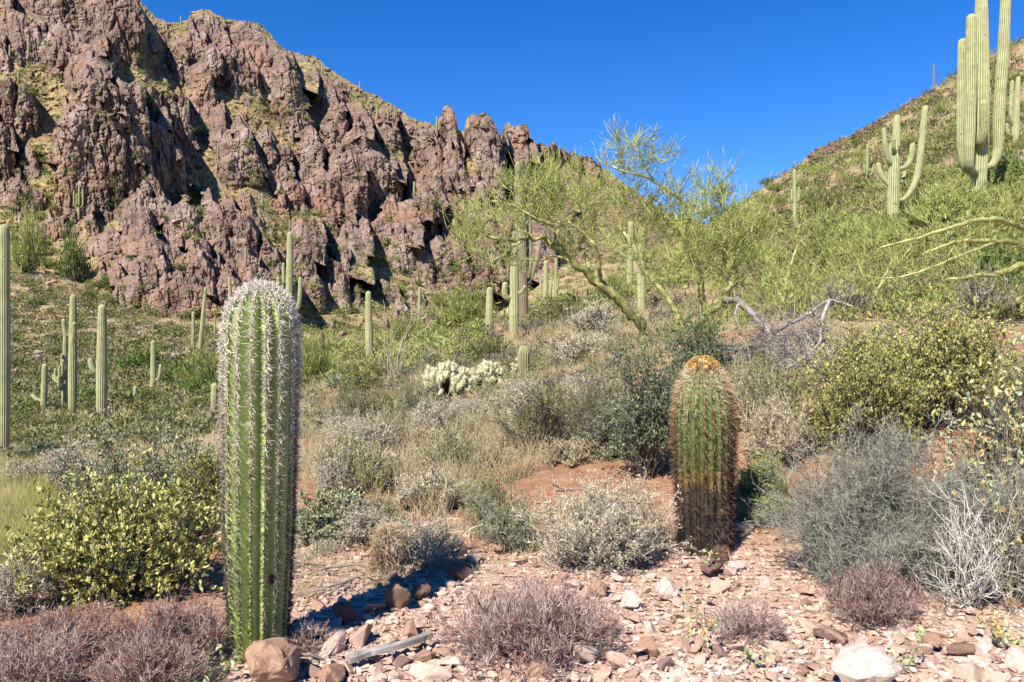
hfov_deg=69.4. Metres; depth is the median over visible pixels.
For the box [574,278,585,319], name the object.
ocotillo
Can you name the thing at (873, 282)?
green scrub
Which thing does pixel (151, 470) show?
jojoba bush
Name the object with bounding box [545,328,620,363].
twig bush
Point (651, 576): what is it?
rock
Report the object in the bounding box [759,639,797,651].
rock
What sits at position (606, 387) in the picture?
twig bush
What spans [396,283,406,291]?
palo verde bush
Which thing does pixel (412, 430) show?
twig bush
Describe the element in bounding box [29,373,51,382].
creosote bush
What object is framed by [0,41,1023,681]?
ground
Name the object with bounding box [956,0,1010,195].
saguaro
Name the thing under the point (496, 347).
creosote bush
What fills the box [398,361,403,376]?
saguaro
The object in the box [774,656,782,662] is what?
rock
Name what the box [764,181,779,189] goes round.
palo verde bush
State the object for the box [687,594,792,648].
twig bush
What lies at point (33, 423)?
creosote bush
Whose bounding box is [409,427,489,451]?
twig bush
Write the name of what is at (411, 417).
twig bush
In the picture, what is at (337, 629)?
rock
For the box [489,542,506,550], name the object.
rock
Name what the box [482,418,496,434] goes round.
twig bush
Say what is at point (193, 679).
leafy sprig
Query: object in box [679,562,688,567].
rock
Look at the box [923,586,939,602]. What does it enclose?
rock
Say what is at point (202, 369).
palo verde bush
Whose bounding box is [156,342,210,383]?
desert bush
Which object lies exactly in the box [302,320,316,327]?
desert bush
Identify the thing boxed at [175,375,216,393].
desert bush
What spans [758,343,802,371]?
twig bush
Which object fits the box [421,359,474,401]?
cholla cactus
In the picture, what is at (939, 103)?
palo verde bush
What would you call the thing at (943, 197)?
palo verde bush
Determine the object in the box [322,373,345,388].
agave
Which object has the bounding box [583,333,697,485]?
jojoba bush
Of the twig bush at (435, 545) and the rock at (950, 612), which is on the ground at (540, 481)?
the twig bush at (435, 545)
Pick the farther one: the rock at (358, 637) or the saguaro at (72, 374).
the saguaro at (72, 374)
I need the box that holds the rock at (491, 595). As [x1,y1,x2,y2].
[482,591,492,600]
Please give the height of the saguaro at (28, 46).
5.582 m
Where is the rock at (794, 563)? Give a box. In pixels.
[787,560,804,567]
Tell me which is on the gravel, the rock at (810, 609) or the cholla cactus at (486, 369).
the rock at (810, 609)
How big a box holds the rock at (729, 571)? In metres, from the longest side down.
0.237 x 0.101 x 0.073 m
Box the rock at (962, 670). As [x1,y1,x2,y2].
[953,662,981,680]
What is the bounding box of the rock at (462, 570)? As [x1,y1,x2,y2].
[445,562,472,578]
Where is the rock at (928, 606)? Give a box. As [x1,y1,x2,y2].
[916,596,936,612]
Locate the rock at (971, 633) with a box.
[967,631,983,636]
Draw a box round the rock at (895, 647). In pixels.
[889,645,905,653]
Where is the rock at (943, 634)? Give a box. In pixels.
[933,631,948,638]
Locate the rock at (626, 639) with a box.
[620,637,630,641]
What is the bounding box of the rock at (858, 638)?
[854,635,865,642]
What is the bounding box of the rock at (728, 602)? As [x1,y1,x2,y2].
[707,592,732,612]
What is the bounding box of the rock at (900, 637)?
[894,635,906,641]
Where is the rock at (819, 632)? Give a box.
[812,628,847,640]
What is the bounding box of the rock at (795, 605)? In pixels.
[790,601,799,609]
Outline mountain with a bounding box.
[0,0,705,335]
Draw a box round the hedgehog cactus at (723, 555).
[711,544,729,564]
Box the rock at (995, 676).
[981,670,1010,681]
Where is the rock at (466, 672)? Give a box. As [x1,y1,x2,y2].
[463,668,468,676]
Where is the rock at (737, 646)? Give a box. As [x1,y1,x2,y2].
[728,643,744,649]
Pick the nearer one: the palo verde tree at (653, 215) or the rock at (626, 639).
the rock at (626, 639)
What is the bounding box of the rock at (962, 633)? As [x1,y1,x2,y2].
[954,628,969,638]
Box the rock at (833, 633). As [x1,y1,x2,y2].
[818,621,851,644]
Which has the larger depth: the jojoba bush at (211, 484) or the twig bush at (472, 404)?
the twig bush at (472, 404)
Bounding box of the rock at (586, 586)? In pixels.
[581,577,590,598]
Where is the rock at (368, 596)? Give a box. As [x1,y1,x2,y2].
[362,592,373,600]
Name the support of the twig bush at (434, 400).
on the ground at (540, 481)
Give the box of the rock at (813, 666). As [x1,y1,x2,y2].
[805,662,820,669]
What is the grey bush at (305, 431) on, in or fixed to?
on the ground at (540, 481)
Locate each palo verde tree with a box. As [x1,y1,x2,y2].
[440,141,652,347]
[581,114,707,324]
[651,147,787,355]
[733,220,869,319]
[821,204,925,295]
[862,183,1023,292]
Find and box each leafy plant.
[320,378,403,432]
[391,375,447,421]
[450,465,535,538]
[473,493,546,557]
[736,449,794,499]
[738,490,793,525]
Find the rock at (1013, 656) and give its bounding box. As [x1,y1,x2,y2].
[999,636,1023,667]
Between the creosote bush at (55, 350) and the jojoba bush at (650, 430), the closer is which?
the jojoba bush at (650, 430)
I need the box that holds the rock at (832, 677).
[828,674,838,680]
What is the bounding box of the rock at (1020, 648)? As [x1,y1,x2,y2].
[1007,645,1023,651]
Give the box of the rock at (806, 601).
[800,598,811,605]
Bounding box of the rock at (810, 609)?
[803,605,818,613]
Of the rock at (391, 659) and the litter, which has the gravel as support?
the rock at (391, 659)
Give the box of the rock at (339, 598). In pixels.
[336,595,342,601]
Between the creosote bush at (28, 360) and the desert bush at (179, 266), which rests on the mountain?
the desert bush at (179, 266)
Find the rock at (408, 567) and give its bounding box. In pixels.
[404,558,415,573]
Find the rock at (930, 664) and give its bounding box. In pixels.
[926,661,937,669]
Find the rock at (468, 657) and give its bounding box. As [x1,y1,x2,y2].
[465,652,474,661]
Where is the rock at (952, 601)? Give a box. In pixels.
[945,598,959,608]
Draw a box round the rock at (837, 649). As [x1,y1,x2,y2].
[833,646,840,653]
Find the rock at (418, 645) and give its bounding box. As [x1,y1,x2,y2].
[412,642,425,647]
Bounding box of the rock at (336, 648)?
[319,631,345,658]
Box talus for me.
[10,270,450,379]
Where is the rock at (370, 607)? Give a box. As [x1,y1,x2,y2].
[364,603,385,610]
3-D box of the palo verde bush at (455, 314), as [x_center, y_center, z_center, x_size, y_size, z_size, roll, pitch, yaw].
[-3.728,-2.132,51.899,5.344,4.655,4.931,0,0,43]
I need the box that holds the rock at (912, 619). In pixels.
[910,617,920,623]
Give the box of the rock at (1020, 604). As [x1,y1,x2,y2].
[1001,596,1023,606]
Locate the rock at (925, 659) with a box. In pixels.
[921,657,928,663]
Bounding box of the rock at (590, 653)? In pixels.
[573,642,599,662]
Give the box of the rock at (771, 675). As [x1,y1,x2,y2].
[764,670,777,680]
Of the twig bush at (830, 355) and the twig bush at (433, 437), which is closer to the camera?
the twig bush at (433, 437)
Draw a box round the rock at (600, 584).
[590,579,607,597]
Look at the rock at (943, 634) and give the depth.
4.05 m
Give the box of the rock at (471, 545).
[460,537,478,547]
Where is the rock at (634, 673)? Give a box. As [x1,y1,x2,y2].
[626,669,638,677]
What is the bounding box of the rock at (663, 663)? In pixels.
[658,657,673,670]
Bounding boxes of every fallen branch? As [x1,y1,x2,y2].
[291,557,374,578]
[293,553,346,565]
[293,567,362,597]
[301,644,351,660]
[325,565,384,595]
[552,479,604,490]
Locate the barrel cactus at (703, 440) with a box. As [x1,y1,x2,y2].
[667,355,740,556]
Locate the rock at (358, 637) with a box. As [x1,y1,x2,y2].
[346,623,372,647]
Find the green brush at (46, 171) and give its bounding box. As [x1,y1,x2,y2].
[0,16,667,331]
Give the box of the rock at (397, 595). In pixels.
[384,581,410,610]
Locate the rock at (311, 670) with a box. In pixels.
[305,664,319,678]
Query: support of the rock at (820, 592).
on the ground at (540, 481)
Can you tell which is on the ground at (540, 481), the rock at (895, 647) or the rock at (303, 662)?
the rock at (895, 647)
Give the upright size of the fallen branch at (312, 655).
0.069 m
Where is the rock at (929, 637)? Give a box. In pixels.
[918,632,942,647]
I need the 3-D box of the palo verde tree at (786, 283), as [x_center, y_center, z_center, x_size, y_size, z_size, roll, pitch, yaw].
[4.835,-1.217,12.781,2.205,1.753,2.225,0,0,0]
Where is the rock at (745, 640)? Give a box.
[742,637,750,643]
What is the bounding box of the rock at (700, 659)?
[693,648,707,665]
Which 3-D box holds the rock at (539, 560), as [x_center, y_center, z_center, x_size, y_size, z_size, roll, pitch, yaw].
[0.167,1.559,5.292,0.381,0.130,0.115,0,0,-21]
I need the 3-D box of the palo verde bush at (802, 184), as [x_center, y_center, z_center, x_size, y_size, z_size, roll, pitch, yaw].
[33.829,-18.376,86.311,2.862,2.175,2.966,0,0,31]
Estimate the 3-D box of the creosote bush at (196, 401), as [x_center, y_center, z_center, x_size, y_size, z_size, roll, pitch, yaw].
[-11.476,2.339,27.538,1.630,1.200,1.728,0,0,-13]
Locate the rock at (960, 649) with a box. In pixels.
[946,642,975,655]
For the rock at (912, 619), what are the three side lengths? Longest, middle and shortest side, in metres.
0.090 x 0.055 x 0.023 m
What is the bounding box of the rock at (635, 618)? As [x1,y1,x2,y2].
[624,614,640,623]
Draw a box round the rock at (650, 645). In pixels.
[637,636,659,657]
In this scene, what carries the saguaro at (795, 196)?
on the ground at (540, 481)
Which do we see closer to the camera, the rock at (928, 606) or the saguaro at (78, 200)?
the rock at (928, 606)
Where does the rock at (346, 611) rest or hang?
on the ground at (540, 481)
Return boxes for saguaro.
[0,224,10,449]
[27,35,29,56]
[31,364,47,410]
[52,334,67,405]
[61,294,76,413]
[73,186,83,219]
[88,304,107,414]
[133,386,137,395]
[150,340,161,389]
[191,311,194,372]
[197,287,206,362]
[211,383,218,410]
[214,316,215,339]
[215,276,305,664]
[217,144,218,159]
[228,277,231,299]
[244,248,246,267]
[276,232,301,310]
[315,333,330,354]
[365,291,372,358]
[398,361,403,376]
[411,287,428,324]
[486,287,493,332]
[502,243,525,340]
[506,162,541,322]
[517,346,530,378]
[539,260,551,300]
[554,258,558,298]
[620,221,633,291]
[637,227,645,312]
[787,169,800,224]
[863,144,874,179]
[876,105,927,219]
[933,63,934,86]
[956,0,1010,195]
[1005,76,1020,151]
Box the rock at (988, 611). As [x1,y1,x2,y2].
[983,607,994,614]
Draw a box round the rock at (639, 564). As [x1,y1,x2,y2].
[632,561,647,568]
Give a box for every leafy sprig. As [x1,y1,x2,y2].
[179,656,208,681]
[184,638,240,681]
[679,581,720,653]
[698,550,719,575]
[738,639,775,668]
[886,626,926,671]
[975,610,1023,646]
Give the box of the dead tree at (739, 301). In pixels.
[721,292,852,390]
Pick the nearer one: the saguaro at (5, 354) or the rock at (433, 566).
the rock at (433, 566)
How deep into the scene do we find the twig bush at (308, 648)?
3.83 m
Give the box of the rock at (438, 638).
[431,634,445,643]
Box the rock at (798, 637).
[794,634,802,640]
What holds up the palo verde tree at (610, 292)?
on the ground at (540, 481)
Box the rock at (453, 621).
[448,618,458,626]
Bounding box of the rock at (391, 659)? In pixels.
[387,655,393,662]
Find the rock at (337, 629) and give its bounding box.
[322,626,345,637]
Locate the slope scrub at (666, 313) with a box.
[297,255,730,430]
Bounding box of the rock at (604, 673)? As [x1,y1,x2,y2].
[593,668,611,677]
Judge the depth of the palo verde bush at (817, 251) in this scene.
32.72 m
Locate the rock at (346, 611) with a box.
[332,601,376,624]
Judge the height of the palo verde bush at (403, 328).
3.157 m
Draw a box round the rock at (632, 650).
[627,646,647,654]
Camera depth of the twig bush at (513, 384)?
11.19 m
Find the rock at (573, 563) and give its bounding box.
[571,555,584,565]
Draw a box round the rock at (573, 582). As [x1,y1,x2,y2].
[564,580,581,587]
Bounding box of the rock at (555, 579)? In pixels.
[553,573,569,581]
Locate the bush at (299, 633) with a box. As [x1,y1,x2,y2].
[291,628,314,643]
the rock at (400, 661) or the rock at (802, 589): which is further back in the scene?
the rock at (802, 589)
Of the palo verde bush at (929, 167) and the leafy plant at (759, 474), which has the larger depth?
the palo verde bush at (929, 167)
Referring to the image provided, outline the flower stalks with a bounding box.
[952,386,1023,616]
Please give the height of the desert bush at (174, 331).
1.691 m
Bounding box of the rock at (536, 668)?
[525,660,553,680]
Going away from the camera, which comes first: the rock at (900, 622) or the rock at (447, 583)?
the rock at (900, 622)
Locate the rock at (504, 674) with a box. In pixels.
[497,667,511,681]
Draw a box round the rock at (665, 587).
[655,577,678,600]
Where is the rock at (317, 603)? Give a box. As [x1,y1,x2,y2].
[307,591,325,608]
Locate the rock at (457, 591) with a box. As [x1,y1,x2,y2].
[454,587,462,594]
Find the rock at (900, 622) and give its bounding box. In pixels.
[890,618,913,628]
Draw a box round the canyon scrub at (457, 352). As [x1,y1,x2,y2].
[299,316,498,387]
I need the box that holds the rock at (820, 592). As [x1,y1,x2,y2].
[814,589,828,596]
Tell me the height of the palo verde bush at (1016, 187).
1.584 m
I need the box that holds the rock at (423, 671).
[408,662,452,681]
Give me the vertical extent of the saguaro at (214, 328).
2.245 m
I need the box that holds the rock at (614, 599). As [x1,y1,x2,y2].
[602,595,621,603]
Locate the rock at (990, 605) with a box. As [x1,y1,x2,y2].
[987,603,1001,610]
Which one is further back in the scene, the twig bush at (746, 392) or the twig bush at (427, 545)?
the twig bush at (746, 392)
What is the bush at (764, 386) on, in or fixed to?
on the ground at (540, 481)
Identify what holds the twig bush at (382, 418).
on the ground at (540, 481)
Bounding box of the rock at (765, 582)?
[760,577,770,587]
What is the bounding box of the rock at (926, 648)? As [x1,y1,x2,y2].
[910,641,945,654]
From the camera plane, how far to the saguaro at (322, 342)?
65.89 m
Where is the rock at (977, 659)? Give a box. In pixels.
[967,654,997,664]
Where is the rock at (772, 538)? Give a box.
[767,535,777,540]
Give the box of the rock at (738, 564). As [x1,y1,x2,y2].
[724,551,745,569]
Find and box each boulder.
[245,637,300,681]
[829,642,902,681]
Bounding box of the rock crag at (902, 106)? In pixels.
[884,87,935,122]
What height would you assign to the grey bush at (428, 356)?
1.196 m
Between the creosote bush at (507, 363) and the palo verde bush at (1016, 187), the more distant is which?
the palo verde bush at (1016, 187)
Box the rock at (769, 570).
[767,568,773,572]
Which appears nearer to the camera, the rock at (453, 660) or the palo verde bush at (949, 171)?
the rock at (453, 660)
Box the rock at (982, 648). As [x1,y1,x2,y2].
[975,643,989,655]
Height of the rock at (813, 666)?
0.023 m
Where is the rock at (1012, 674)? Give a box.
[1007,671,1016,677]
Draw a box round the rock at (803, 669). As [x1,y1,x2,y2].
[798,664,809,675]
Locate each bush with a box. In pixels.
[0,442,31,454]
[0,447,224,615]
[0,450,50,484]
[0,502,33,522]
[0,541,63,617]
[0,595,134,671]
[0,617,108,681]
[4,195,49,277]
[10,389,56,405]
[10,407,33,418]
[10,409,41,428]
[10,428,53,443]
[10,431,29,443]
[11,311,21,319]
[12,358,30,367]
[16,410,69,428]
[20,192,30,197]
[21,393,63,413]
[21,440,60,462]
[25,295,50,304]
[25,431,52,442]
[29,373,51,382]
[30,212,43,218]
[35,433,99,490]
[37,157,48,163]
[40,256,56,266]
[41,344,62,354]
[42,409,220,521]
[49,203,59,209]
[51,388,95,402]
[56,208,92,283]
[57,382,109,396]
[64,396,95,412]
[66,320,89,327]
[77,288,98,298]
[79,622,213,681]
[89,279,104,287]
[97,289,112,299]
[98,277,109,285]
[100,581,238,672]
[102,294,118,303]
[110,196,120,201]
[112,384,152,400]
[115,336,168,371]
[125,384,171,404]
[140,385,199,407]
[141,400,188,414]
[149,342,171,351]
[152,322,163,329]
[155,428,224,532]
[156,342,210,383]
[156,432,220,493]
[165,325,191,337]
[167,335,222,387]
[170,260,187,269]
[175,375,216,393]
[179,388,210,411]
[181,373,218,393]
[183,308,199,314]
[185,223,195,227]
[188,191,199,198]
[210,307,222,316]
[247,178,262,186]
[285,619,346,656]
[291,628,314,643]
[293,525,338,546]
[295,484,381,544]
[295,537,346,559]
[297,325,344,378]
[297,423,320,438]
[297,453,314,473]
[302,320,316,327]
[302,422,395,490]
[303,433,361,461]
[308,446,358,496]
[311,437,361,467]
[316,410,351,437]
[316,421,331,442]
[317,446,418,491]
[319,408,378,439]
[319,420,359,447]
[323,414,398,457]
[327,499,392,551]
[332,360,384,393]
[333,491,387,543]
[335,439,397,493]
[339,430,397,452]
[343,403,410,452]
[350,307,360,312]
[352,485,404,524]
[359,409,391,428]
[360,355,393,376]
[362,420,410,447]
[363,392,400,416]
[365,400,402,427]
[365,429,417,457]
[366,517,409,573]
[368,501,482,576]
[378,461,483,512]
[384,507,414,529]
[385,310,432,345]
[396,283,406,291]
[396,408,427,428]
[396,417,419,435]
[400,424,449,449]
[406,524,454,560]
[408,392,474,432]
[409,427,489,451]
[410,345,445,370]
[410,563,655,681]
[411,412,487,473]
[412,391,456,413]
[419,463,479,490]
[420,278,499,328]
[432,295,447,305]
[437,353,477,370]
[447,393,478,420]
[456,413,487,440]
[457,435,518,468]
[463,390,497,422]
[464,330,525,359]
[468,374,500,410]
[471,351,634,454]
[474,387,519,422]
[479,389,510,425]
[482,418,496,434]
[487,397,525,423]
[488,389,523,433]
[492,404,506,423]
[494,419,544,450]
[497,408,551,445]
[498,372,539,397]
[499,381,546,406]
[499,381,559,426]
[502,358,517,366]
[504,375,563,388]
[509,462,704,578]
[534,436,601,468]
[537,287,585,324]
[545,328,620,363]
[556,368,608,407]
[559,373,584,393]
[561,299,626,333]
[561,381,641,461]
[572,435,625,460]
[576,371,627,400]
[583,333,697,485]
[590,264,635,299]
[591,357,625,372]
[597,340,625,354]
[644,304,741,388]
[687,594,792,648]
[723,194,782,233]
[724,350,773,406]
[725,333,825,426]
[727,369,778,411]
[732,353,782,387]
[732,390,823,467]
[733,410,766,433]
[736,244,785,266]
[739,398,1004,609]
[749,326,788,365]
[757,175,778,185]
[757,191,775,202]
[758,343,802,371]
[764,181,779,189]
[767,190,790,205]
[769,185,785,191]
[788,331,943,463]
[789,235,811,246]
[789,283,1023,427]
[790,176,810,189]
[794,236,856,262]
[796,231,830,254]
[797,344,848,369]
[799,172,849,218]
[799,198,869,244]
[801,328,843,355]
[803,340,842,361]
[804,555,932,632]
[806,185,832,195]
[810,162,833,177]
[811,258,875,311]
[818,211,881,247]
[830,230,860,254]
[833,172,852,183]
[835,197,858,209]
[836,337,871,361]
[845,176,858,186]
[849,209,913,244]
[850,137,863,144]
[850,146,865,156]
[851,224,920,252]
[853,237,900,259]
[861,228,916,246]
[876,193,923,215]
[876,210,911,226]
[890,437,1023,613]
[893,175,984,227]
[900,135,917,148]
[900,174,924,190]
[902,176,994,225]
[902,194,975,226]
[902,239,944,259]
[902,476,1023,616]
[904,267,940,282]
[910,162,941,176]
[914,330,1023,503]
[917,253,947,264]
[931,98,954,109]
[931,259,1023,317]
[934,128,950,138]
[935,164,962,178]
[937,455,998,492]
[943,177,969,191]
[946,471,982,515]
[964,156,1021,188]
[966,178,1023,207]
[971,213,1023,288]
[978,194,1023,217]
[981,189,1023,207]
[987,147,1023,183]
[987,166,1023,187]
[988,148,1015,162]
[988,178,1023,197]
[989,128,1010,144]
[990,74,1015,91]
[1002,134,1023,150]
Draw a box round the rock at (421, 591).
[412,581,430,599]
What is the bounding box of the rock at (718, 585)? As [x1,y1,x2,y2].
[710,578,741,593]
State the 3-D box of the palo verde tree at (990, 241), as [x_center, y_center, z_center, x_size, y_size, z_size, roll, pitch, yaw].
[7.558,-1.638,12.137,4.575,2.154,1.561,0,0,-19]
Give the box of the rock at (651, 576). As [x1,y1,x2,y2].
[646,573,655,578]
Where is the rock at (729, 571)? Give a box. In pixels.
[722,566,736,576]
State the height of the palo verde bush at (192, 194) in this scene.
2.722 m
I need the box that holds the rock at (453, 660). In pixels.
[439,656,462,665]
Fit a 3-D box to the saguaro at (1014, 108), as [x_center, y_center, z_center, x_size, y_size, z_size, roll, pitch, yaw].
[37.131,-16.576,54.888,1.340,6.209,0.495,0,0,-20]
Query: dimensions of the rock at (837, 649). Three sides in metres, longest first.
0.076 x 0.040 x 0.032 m
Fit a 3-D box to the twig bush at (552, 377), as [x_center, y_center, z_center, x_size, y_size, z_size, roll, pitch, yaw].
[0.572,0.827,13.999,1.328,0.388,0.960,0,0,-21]
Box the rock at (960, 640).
[956,638,967,642]
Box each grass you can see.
[0,433,222,507]
[0,448,69,573]
[1,266,221,459]
[297,391,617,516]
[300,254,722,429]
[714,42,1023,320]
[734,447,798,521]
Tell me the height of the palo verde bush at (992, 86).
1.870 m
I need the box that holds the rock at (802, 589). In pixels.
[797,586,814,593]
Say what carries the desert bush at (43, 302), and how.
on the ground at (540, 481)
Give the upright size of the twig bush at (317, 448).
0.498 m
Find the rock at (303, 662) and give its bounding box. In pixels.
[299,658,307,665]
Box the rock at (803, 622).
[797,617,818,631]
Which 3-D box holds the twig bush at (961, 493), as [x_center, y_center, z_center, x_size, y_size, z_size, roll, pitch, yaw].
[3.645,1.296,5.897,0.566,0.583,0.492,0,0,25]
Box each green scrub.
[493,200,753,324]
[704,37,1023,321]
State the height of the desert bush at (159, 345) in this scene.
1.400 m
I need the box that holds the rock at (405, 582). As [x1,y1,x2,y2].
[402,579,408,585]
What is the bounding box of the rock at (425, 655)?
[413,632,435,661]
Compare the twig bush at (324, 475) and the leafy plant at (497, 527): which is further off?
the twig bush at (324, 475)
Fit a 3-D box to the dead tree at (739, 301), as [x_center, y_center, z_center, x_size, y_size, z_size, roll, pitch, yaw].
[3.361,0.025,9.327,1.708,1.327,1.673,0,0,28]
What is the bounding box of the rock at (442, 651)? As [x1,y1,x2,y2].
[435,647,452,655]
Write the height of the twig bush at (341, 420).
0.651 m
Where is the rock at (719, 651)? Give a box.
[711,644,729,658]
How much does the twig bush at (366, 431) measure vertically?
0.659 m
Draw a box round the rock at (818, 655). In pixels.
[814,645,821,659]
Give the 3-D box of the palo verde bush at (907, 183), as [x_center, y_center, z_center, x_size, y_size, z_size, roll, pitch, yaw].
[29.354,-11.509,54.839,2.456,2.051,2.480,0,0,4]
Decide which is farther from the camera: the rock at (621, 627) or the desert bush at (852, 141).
the desert bush at (852, 141)
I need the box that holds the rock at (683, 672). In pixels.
[680,670,688,677]
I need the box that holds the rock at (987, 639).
[978,633,998,648]
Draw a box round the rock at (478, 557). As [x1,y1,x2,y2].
[468,554,481,563]
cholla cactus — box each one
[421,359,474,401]
[471,360,504,387]
[510,357,517,376]
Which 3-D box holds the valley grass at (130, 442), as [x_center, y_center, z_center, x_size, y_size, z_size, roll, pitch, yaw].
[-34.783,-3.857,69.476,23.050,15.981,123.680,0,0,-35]
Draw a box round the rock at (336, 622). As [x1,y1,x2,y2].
[320,617,341,629]
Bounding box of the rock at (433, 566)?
[427,562,442,570]
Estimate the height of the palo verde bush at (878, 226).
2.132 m
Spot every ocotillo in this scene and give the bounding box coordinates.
[344,296,429,381]
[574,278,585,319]
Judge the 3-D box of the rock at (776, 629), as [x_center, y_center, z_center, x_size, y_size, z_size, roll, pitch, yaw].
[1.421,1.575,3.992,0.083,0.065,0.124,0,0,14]
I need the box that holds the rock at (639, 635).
[631,633,650,637]
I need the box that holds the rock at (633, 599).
[619,589,641,608]
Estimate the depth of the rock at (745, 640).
3.87 m
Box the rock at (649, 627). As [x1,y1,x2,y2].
[643,621,655,633]
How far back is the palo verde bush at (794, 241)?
42.65 m
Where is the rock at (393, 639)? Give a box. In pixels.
[389,636,398,641]
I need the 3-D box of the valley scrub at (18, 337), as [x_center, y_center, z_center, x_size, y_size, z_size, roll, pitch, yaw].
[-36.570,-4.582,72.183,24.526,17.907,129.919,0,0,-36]
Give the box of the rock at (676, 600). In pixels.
[667,596,687,608]
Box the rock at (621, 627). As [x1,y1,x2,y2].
[608,621,631,633]
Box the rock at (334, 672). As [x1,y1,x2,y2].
[317,663,344,681]
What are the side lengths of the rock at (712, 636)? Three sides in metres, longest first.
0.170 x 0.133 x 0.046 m
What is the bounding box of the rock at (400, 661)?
[394,655,417,668]
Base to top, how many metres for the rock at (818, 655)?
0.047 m
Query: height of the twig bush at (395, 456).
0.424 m
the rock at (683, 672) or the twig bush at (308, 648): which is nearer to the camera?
the rock at (683, 672)
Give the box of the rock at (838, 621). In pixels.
[831,618,847,625]
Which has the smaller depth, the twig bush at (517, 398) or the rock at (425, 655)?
the rock at (425, 655)
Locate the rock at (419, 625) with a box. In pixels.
[413,616,425,628]
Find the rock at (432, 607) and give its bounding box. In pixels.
[423,603,435,610]
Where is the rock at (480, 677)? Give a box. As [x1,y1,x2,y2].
[475,675,490,680]
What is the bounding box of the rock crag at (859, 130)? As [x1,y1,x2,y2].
[829,117,885,149]
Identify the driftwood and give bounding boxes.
[347,631,432,663]
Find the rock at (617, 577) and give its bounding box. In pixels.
[611,572,627,581]
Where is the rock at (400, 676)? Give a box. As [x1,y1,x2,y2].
[396,674,404,679]
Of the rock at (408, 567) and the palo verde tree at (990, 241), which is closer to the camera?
the rock at (408, 567)
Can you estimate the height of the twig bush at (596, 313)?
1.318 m
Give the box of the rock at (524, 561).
[512,558,527,564]
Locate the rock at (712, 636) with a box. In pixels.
[702,627,721,646]
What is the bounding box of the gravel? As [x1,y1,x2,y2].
[240,495,1023,681]
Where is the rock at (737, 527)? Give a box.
[732,520,768,532]
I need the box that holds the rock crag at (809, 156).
[807,141,837,164]
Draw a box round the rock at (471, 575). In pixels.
[458,571,476,580]
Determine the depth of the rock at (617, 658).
3.64 m
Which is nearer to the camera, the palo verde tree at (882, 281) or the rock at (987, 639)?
the rock at (987, 639)
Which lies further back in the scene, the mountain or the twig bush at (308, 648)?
the mountain
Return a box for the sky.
[140,0,1023,223]
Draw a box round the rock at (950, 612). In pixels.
[946,608,955,616]
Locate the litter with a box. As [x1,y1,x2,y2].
[290,504,745,612]
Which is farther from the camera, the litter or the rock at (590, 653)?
the litter
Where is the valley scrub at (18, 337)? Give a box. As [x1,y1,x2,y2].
[0,261,311,461]
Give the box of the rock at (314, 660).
[311,658,320,662]
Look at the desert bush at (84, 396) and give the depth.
40.78 m
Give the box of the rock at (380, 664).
[373,661,386,672]
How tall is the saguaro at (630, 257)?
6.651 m
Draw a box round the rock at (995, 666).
[989,663,1001,671]
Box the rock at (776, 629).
[766,622,783,640]
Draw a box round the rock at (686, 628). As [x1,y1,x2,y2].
[683,625,697,631]
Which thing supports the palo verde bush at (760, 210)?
on the ground at (540, 481)
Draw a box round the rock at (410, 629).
[402,618,417,637]
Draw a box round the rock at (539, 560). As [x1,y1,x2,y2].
[519,548,560,565]
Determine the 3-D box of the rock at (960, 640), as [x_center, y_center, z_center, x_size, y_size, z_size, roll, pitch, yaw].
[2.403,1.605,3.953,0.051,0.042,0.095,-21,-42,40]
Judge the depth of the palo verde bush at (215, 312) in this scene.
94.43 m
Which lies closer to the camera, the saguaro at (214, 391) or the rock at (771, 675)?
the rock at (771, 675)
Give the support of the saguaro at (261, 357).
on the ground at (540, 481)
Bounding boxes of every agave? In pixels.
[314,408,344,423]
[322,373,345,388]
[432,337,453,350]
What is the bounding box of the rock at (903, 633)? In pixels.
[894,627,908,638]
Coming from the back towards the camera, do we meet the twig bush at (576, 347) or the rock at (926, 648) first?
the twig bush at (576, 347)
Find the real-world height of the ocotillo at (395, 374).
2.675 m
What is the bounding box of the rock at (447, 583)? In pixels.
[443,579,464,588]
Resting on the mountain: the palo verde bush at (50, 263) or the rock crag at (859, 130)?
the palo verde bush at (50, 263)
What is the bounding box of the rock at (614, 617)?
[601,611,620,621]
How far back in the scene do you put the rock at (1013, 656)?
3.66 m
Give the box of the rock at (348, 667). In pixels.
[339,660,355,673]
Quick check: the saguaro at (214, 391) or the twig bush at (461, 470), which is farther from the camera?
the saguaro at (214, 391)
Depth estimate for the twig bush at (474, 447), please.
7.69 m
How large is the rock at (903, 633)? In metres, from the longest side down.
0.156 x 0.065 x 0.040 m
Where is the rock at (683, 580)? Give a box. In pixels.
[681,577,686,583]
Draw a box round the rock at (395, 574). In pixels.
[386,566,398,582]
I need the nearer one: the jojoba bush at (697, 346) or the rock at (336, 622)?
the rock at (336, 622)
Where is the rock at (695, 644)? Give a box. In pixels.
[681,634,702,652]
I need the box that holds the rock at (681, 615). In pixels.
[675,612,689,618]
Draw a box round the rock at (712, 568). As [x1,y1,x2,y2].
[700,559,723,573]
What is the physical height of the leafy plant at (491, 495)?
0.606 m
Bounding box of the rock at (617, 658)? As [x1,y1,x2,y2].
[605,651,628,666]

